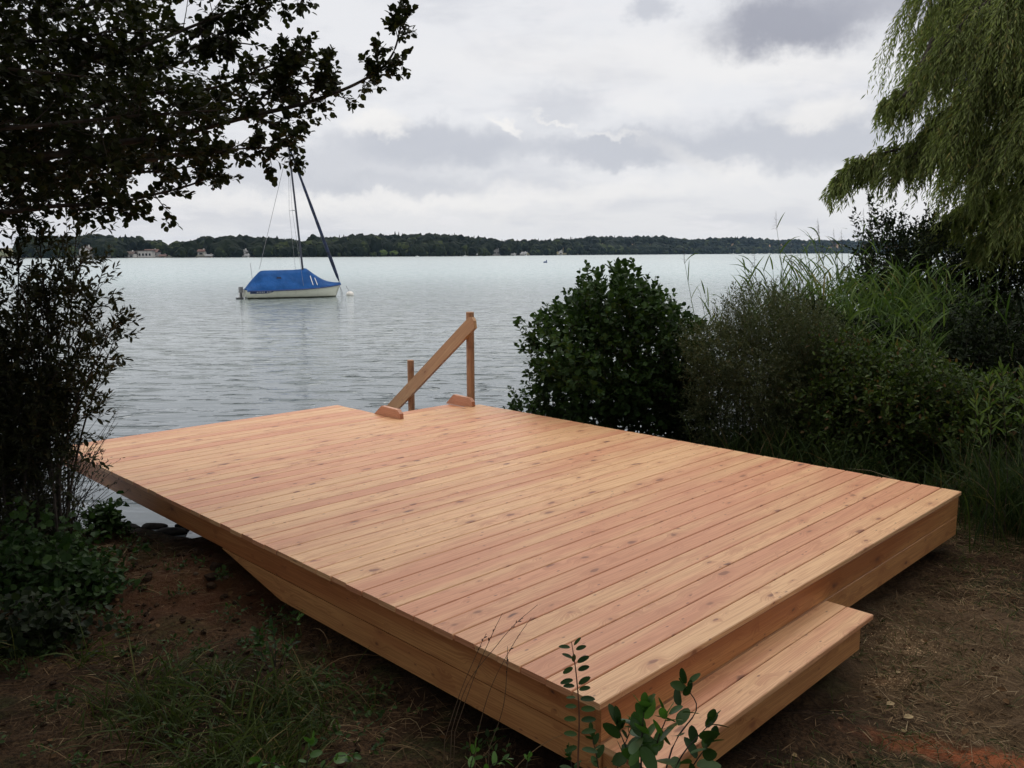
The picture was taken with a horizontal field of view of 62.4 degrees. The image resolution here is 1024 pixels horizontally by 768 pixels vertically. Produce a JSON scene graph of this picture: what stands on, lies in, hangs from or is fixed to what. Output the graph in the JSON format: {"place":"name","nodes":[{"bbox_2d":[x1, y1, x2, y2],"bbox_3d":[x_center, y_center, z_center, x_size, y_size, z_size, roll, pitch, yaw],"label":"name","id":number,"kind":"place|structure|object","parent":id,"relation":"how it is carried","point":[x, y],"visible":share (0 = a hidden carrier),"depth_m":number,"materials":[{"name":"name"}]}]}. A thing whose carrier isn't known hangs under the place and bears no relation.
{"place":"outdoors","nodes":[
{"label":"outdoors","id":0,"kind":"place"},
{"bbox_2d":[0,243,956,257],"bbox_3d":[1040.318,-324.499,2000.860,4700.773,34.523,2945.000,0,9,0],"label":"hills","id":1,"kind":"structure","parent":0,"point":[169,256],"depth_m":755.97,"materials":[{"name":"green plant"}]},
{"bbox_2d":[78,245,94,256],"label":"house","id":2,"kind":"structure","parent":1,"relation":"on","point":[88,248],"depth_m":629.84,"materials":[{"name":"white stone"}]},
{"bbox_2d":[123,234,130,250],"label":"conifer tree","id":3,"kind":"object","parent":1,"relation":"on","point":[125,240],"visible":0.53,"depth_m":688.85,"materials":[{"name":"green plant"}]},
{"bbox_2d":[125,250,137,256],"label":"house","id":4,"kind":"structure","parent":1,"relation":"on","point":[132,253],"depth_m":647.19,"materials":[{"name":"white stone"}]},
{"bbox_2d":[136,250,155,256],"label":"house","id":5,"kind":"structure","parent":1,"relation":"on","point":[146,253],"depth_m":656.48,"materials":[{"name":"white paint"}]},
{"bbox_2d":[144,248,160,255],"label":"house","id":6,"kind":"structure","parent":1,"relation":"on","point":[157,252],"depth_m":708.05,"materials":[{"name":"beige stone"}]},
{"bbox_2d":[159,253,167,257],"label":"boathouse","id":7,"kind":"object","parent":1,"relation":"on","point":[164,255],"visible":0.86,"depth_m":644.18,"materials":[{"name":"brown wood"}]},
{"bbox_2d":[197,248,206,255],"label":"house","id":8,"kind":"structure","parent":1,"relation":"on","point":[201,252],"depth_m":721.81,"materials":[{"name":"white stone"}]},
{"bbox_2d":[204,253,213,257],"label":"boathouse","id":9,"kind":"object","parent":1,"relation":"on","point":[210,255],"visible":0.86,"depth_m":658.32,"materials":[{"name":"white wood"}]},
{"bbox_2d":[306,234,319,241],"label":"broadleaf tree","id":10,"kind":"object","parent":1,"relation":"on","point":[313,237],"visible":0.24,"depth_m":724.28,"materials":[{"name":"green plant"}]},
{"bbox_2d":[379,249,387,255],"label":"broadleaf tree","id":11,"kind":"object","parent":1,"relation":"on","point":[383,252],"visible":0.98,"depth_m":741.97,"materials":[{"name":"green plant"}]},
{"bbox_2d":[389,250,398,254],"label":"broadleaf tree","id":12,"kind":"object","parent":1,"relation":"on","point":[395,252],"visible":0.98,"depth_m":749.88,"materials":[{"name":"green plant"}]},
{"bbox_2d":[493,248,499,254],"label":"house","id":13,"kind":"structure","parent":1,"relation":"on","point":[496,251],"depth_m":941.30,"materials":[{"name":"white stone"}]},
{"bbox_2d":[12,232,1012,257],"bbox_3d":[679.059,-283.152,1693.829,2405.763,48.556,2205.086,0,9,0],"label":"forest","id":14,"kind":"object","parent":1,"relation":"on","point":[404,245],"visible":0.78,"depth_m":853.38,"materials":[{"name":"green plant"}]},
{"bbox_2d":[0,0,1013,247],"label":"sky","id":15,"kind":"structure","parent":0,"point":[519,120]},
{"bbox_2d":[0,423,1023,767],"bbox_3d":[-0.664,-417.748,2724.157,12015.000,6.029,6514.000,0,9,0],"label":"ground","id":16,"kind":"structure","parent":0,"point":[806,705],"depth_m":4.04,"materials":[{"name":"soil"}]},
{"bbox_2d":[0,505,114,598],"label":"leafy plant","id":17,"kind":"object","parent":16,"relation":"on","point":[22,536],"visible":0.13,"depth_m":5.40,"materials":[{"name":"green plant"}]},
{"bbox_2d":[0,583,123,660],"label":"leafy plant","id":18,"kind":"object","parent":16,"relation":"on","point":[34,627],"visible":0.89,"depth_m":4.40,"materials":[{"name":"green plant"}]},
{"bbox_2d":[0,479,128,608],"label":"leafy plant","id":19,"kind":"object","parent":16,"relation":"on","point":[10,558],"visible":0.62,"depth_m":5.11,"materials":[{"name":"green plant"}]},
{"bbox_2d":[0,202,144,545],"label":"shrub","id":20,"kind":"object","parent":16,"relation":"on","point":[37,418],"visible":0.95,"depth_m":5.62,"materials":[{"name":"green plant"}]},
{"bbox_2d":[0,523,146,617],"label":"leafy plant","id":21,"kind":"object","parent":16,"relation":"on","point":[85,582],"visible":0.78,"depth_m":4.99,"materials":[{"name":"green plant"}]},
{"bbox_2d":[79,497,131,537],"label":"leafy plant","id":22,"kind":"object","parent":16,"relation":"on","point":[111,521],"visible":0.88,"depth_m":6.07,"materials":[{"name":"green plant"}]},
{"bbox_2d":[108,544,150,558],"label":"leafy plant","id":23,"kind":"object","parent":16,"relation":"on","point":[145,547],"visible":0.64,"depth_m":5.64,"materials":[{"name":"green plant"}]},
{"bbox_2d":[0,0,418,240],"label":"alder tree","id":24,"kind":"object","parent":16,"relation":"on","point":[134,113],"visible":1,"depth_m":4.78,"materials":[{"name":"green plant"}]},
{"bbox_2d":[0,521,510,767],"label":"weeds","id":25,"kind":"object","parent":16,"relation":"on","point":[316,682],"visible":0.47,"depth_m":4.00,"materials":[{"name":"green plant"}]},
{"bbox_2d":[249,619,301,686],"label":"leafy plant","id":26,"kind":"object","parent":16,"relation":"on","point":[261,643],"visible":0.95,"depth_m":3.93,"materials":[{"name":"green plant"}]},
{"bbox_2d":[0,628,562,767],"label":"dead grass","id":27,"kind":"structure","parent":16,"relation":"on","point":[277,711],"depth_m":3.56,"materials":[{"name":"plant"}]},
{"bbox_2d":[295,609,305,649],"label":"leafy plant","id":28,"kind":"object","parent":16,"relation":"on","point":[300,615],"visible":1,"depth_m":4.34,"materials":[{"name":"green plant"}]},
{"bbox_2d":[248,730,361,767],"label":"leafy plant","id":29,"kind":"object","parent":16,"relation":"on","point":[341,757],"visible":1,"depth_m":2.93,"materials":[{"name":"green plant"}]},
{"bbox_2d":[465,737,513,767],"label":"leafy plant","id":30,"kind":"object","parent":16,"relation":"on","point":[471,760],"visible":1,"depth_m":2.83,"materials":[{"name":"green plant"}]},
{"bbox_2d":[443,605,536,767],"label":"seeding sedge","id":31,"kind":"object","parent":16,"relation":"on","point":[487,696],"visible":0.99,"depth_m":3.16,"materials":[{"name":"green plant"}]},
{"bbox_2d":[0,427,1023,767],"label":"grass","id":32,"kind":"structure","parent":16,"relation":"on","point":[258,747],"depth_m":3.69,"materials":[{"name":"green plant"}]},
{"bbox_2d":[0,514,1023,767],"bbox_3d":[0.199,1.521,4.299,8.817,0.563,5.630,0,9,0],"label":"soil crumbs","id":33,"kind":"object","parent":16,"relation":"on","point":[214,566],"visible":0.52,"depth_m":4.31,"materials":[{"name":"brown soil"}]},
{"bbox_2d":[63,404,961,767],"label":"deck","id":34,"kind":"structure","parent":16,"relation":"on","point":[431,548],"depth_m":5.06,"materials":[{"name":"brown wood"}]},
{"bbox_2d":[374,394,474,418],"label":"bathing steps","id":35,"kind":"structure","parent":34,"relation":"attached to","point":[454,400],"depth_m":9.10,"materials":[{"name":"brown wood"}]},
{"bbox_2d":[387,312,476,410],"bbox_3d":[-1.098,0.513,10.072,0.130,2.820,2.098,-9,12,-44],"label":"handrail","id":36,"kind":"object","parent":35,"relation":"attached to","point":[462,333],"visible":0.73,"depth_m":9.52,"materials":[{"name":"brown wood"}]},
{"bbox_2d":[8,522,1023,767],"bbox_3d":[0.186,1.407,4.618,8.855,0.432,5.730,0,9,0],"label":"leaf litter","id":37,"kind":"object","parent":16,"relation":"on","point":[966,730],"visible":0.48,"depth_m":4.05,"materials":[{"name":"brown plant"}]},
{"bbox_2d":[524,751,531,767],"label":"leafy plant","id":38,"kind":"object","parent":16,"relation":"on","point":[529,755],"visible":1,"depth_m":2.71,"materials":[{"name":"green plant"}]},
{"bbox_2d":[500,377,561,418],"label":"shrub","id":39,"kind":"object","parent":16,"relation":"on","point":[532,407],"visible":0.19,"depth_m":9.35,"materials":[{"name":"green plant"}]},
{"bbox_2d":[559,637,597,767],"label":"sapling","id":40,"kind":"object","parent":16,"relation":"on","point":[587,698],"visible":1,"depth_m":2.62,"materials":[{"name":"green plant"}]},
{"bbox_2d":[559,717,631,767],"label":"leafy plant","id":41,"kind":"object","parent":16,"relation":"on","point":[594,737],"visible":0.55,"depth_m":2.72,"materials":[{"name":"green plant"}]},
{"bbox_2d":[513,257,715,436],"bbox_3d":[1.168,0.065,9.497,2.318,2.950,2.210,0,9,0],"label":"shrub","id":42,"kind":"object","parent":16,"relation":"on","point":[586,369],"visible":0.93,"depth_m":9.01,"materials":[{"name":"green plant"}]},
{"bbox_2d":[621,692,682,767],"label":"leafy plant","id":43,"kind":"object","parent":16,"relation":"on","point":[646,747],"visible":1,"depth_m":2.52,"materials":[{"name":"green plant"}]},
{"bbox_2d":[603,668,726,767],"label":"leafy plant","id":44,"kind":"object","parent":16,"relation":"on","point":[708,737],"visible":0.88,"depth_m":2.60,"materials":[{"name":"green plant"}]},
{"bbox_2d":[636,340,736,444],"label":"shrub","id":45,"kind":"object","parent":16,"relation":"on","point":[668,408],"visible":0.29,"depth_m":9.05,"materials":[{"name":"green plant"}]},
{"bbox_2d":[654,423,759,445],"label":"grass clump","id":46,"kind":"object","parent":16,"relation":"on","point":[704,435],"visible":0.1,"depth_m":8.87,"materials":[{"name":"green plant"}]},
{"bbox_2d":[690,280,759,436],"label":"reed clump","id":47,"kind":"object","parent":16,"relation":"on","point":[716,323],"visible":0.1,"depth_m":10.69,"materials":[{"name":"green plant"}]},
{"bbox_2d":[603,601,872,767],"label":"wooden step","id":48,"kind":"object","parent":16,"relation":"on","point":[749,692],"visible":0.81,"depth_m":3.69,"materials":[{"name":"brown wood"}]},
{"bbox_2d":[680,402,813,461],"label":"grass clump","id":49,"kind":"object","parent":16,"relation":"on","point":[745,446],"visible":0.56,"depth_m":8.11,"materials":[{"name":"green plant"}]},
{"bbox_2d":[682,244,821,420],"bbox_3d":[2.889,-0.564,10.279,1.716,2.256,1.266,0,9,0],"label":"reed clump","id":50,"kind":"object","parent":16,"relation":"on","point":[748,271],"visible":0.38,"depth_m":10.23,"materials":[{"name":"green plant"}]},
{"bbox_2d":[670,269,870,452],"bbox_3d":[2.565,-0.127,8.519,1.896,2.104,1.889,4,10,28],"label":"shrub","id":51,"kind":"object","parent":16,"relation":"on","point":[729,377],"visible":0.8,"depth_m":8.29,"materials":[{"name":"green plant"}]},
{"bbox_2d":[742,248,839,416],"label":"reed clump","id":52,"kind":"object","parent":16,"relation":"on","point":[823,285],"visible":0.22,"depth_m":9.99,"materials":[{"name":"green plant"}]},
{"bbox_2d":[731,409,890,473],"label":"grass clump","id":53,"kind":"object","parent":16,"relation":"on","point":[798,459],"visible":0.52,"depth_m":7.64,"materials":[{"name":"green plant"}]},
{"bbox_2d":[773,208,890,313],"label":"reed clump","id":54,"kind":"object","parent":16,"relation":"on","point":[835,263],"visible":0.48,"depth_m":10.94,"materials":[{"name":"green plant"}]},
{"bbox_2d":[752,290,918,428],"bbox_3d":[3.804,-0.040,9.478,2.262,2.037,1.414,0,9,0],"label":"shrub","id":55,"kind":"object","parent":16,"relation":"on","point":[873,328],"visible":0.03,"depth_m":9.28,"materials":[{"name":"green plant"}]},
{"bbox_2d":[759,317,936,468],"bbox_3d":[3.225,0.205,8.023,1.660,1.670,1.544,0,9,0],"label":"shrub","id":56,"kind":"object","parent":16,"relation":"on","point":[871,357],"visible":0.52,"depth_m":7.80,"materials":[{"name":"green plant"}]},
{"bbox_2d":[752,421,945,484],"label":"grass clump","id":57,"kind":"object","parent":16,"relation":"on","point":[864,466],"visible":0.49,"depth_m":7.25,"materials":[{"name":"green plant"}]},
{"bbox_2d":[761,259,946,364],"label":"reed clump","id":58,"kind":"object","parent":16,"relation":"on","point":[864,303],"visible":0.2,"depth_m":9.66,"materials":[{"name":"green plant"}]},
{"bbox_2d":[769,243,981,361],"bbox_3d":[4.307,-0.605,10.211,2.120,2.194,2.098,-7,11,-36],"label":"reed clump","id":59,"kind":"object","parent":16,"relation":"on","point":[892,291],"visible":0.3,"depth_m":9.99,"materials":[{"name":"green plant"}]},
{"bbox_2d":[798,286,953,399],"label":"reed clump","id":60,"kind":"object","parent":16,"relation":"on","point":[930,326],"visible":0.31,"depth_m":8.79,"materials":[{"name":"green plant"}]},
{"bbox_2d":[770,256,991,340],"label":"reed clump","id":61,"kind":"object","parent":16,"relation":"on","point":[922,286],"visible":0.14,"depth_m":10.27,"materials":[{"name":"green plant"}]},
{"bbox_2d":[826,190,968,332],"bbox_3d":[5.146,-1.101,11.317,1.885,2.974,1.825,-5,10,-31],"label":"shrub","id":62,"kind":"object","parent":16,"relation":"on","point":[903,250],"visible":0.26,"depth_m":11.10,"materials":[{"name":"green plant"}]},
{"bbox_2d":[853,623,953,695],"bbox_3d":[2.059,1.429,4.410,0.602,0.070,0.870,4,10,25],"label":"sawdust","id":63,"kind":"object","parent":16,"relation":"on","point":[898,653],"visible":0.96,"depth_m":4.49},
{"bbox_2d":[904,714,912,717],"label":"fallen leaf","id":64,"kind":"object","parent":16,"relation":"on","point":[908,716],"visible":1,"depth_m":3.79,"materials":[{"name":"beige plant"}]},
{"bbox_2d":[848,444,975,515],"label":"grass clump","id":65,"kind":"object","parent":16,"relation":"on","point":[926,471],"visible":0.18,"depth_m":7.00,"materials":[{"name":"green plant"}]},
{"bbox_2d":[820,323,1008,485],"bbox_3d":[3.537,0.294,7.546,1.439,1.676,1.337,0,9,0],"label":"shrub","id":66,"kind":"object","parent":16,"relation":"on","point":[926,387],"visible":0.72,"depth_m":7.33,"materials":[{"name":"green plant"}]},
{"bbox_2d":[819,0,1023,294],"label":"willow tree","id":67,"kind":"object","parent":16,"relation":"on","point":[978,45],"visible":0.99,"depth_m":10.64,"materials":[{"name":"green plant"}]},
{"bbox_2d":[848,419,1023,552],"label":"grass clump","id":68,"kind":"object","parent":16,"relation":"on","point":[971,491],"visible":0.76,"depth_m":6.23,"materials":[{"name":"green plant"}]},
{"bbox_2d":[878,259,1023,383],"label":"reed clump","id":69,"kind":"object","parent":16,"relation":"on","point":[952,296],"visible":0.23,"depth_m":9.95,"materials":[{"name":"green plant"}]},
{"bbox_2d":[882,280,1023,422],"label":"shrub","id":70,"kind":"object","parent":16,"relation":"on","point":[984,338],"visible":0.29,"depth_m":9.02,"materials":[{"name":"green plant"}]},
{"bbox_2d":[903,352,1023,499],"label":"shrub","id":71,"kind":"object","parent":16,"relation":"on","point":[958,414],"visible":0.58,"depth_m":6.90,"materials":[{"name":"green plant"}]},
{"bbox_2d":[904,202,1023,365],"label":"shrub","id":72,"kind":"object","parent":16,"relation":"on","point":[973,283],"visible":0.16,"depth_m":11.79,"materials":[{"name":"green plant"}]},
{"bbox_2d":[922,416,1023,552],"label":"grass clump","id":73,"kind":"object","parent":16,"relation":"on","point":[1014,526],"visible":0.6,"depth_m":6.09,"materials":[{"name":"green plant"}]},
{"bbox_2d":[967,356,1023,544],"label":"leafy plant","id":74,"kind":"object","parent":16,"relation":"on","point":[1001,366],"visible":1,"depth_m":5.88,"materials":[{"name":"green plant"}]},
{"bbox_2d":[0,253,1023,537],"bbox_3d":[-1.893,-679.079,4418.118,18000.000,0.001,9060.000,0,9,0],"label":"lake water","id":75,"kind":"structure","parent":0,"point":[208,345],"depth_m":29.58,"materials":[{"name":"white liquid"}]},
{"bbox_2d":[130,523,140,527],"bbox_3d":[-3.564,1.335,7.810,0.282,0.084,0.173,0,9,0],"label":"shore stone","id":76,"kind":"object","parent":75,"relation":"in","point":[132,525],"visible":0.18,"depth_m":7.80,"materials":[{"name":"grey stone"}]},
{"bbox_2d":[141,523,167,529],"bbox_3d":[-3.320,1.329,7.849,0.246,0.089,0.159,0,9,0],"label":"shore stone","id":77,"kind":"object","parent":75,"relation":"in","point":[153,526],"visible":0.59,"depth_m":7.80,"materials":[{"name":"grey stone"}]},
{"bbox_2d":[156,527,188,535],"bbox_3d":[-3.099,1.351,7.694,0.317,0.090,0.203,0,9,0],"label":"shore stone","id":78,"kind":"object","parent":75,"relation":"in","point":[174,531],"visible":0.61,"depth_m":7.65,"materials":[{"name":"grey stone"}]},
{"bbox_2d":[236,148,342,298],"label":"sailing boat","id":79,"kind":"object","parent":75,"relation":"on","point":[303,282],"visible":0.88,"depth_m":48.42,"materials":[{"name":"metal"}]},
{"bbox_2d":[346,286,353,295],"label":"mooring buoy","id":80,"kind":"object","parent":75,"relation":"on","point":[349,293],"visible":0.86,"depth_m":51.46,"materials":[{"name":"plastic"}]}
]}

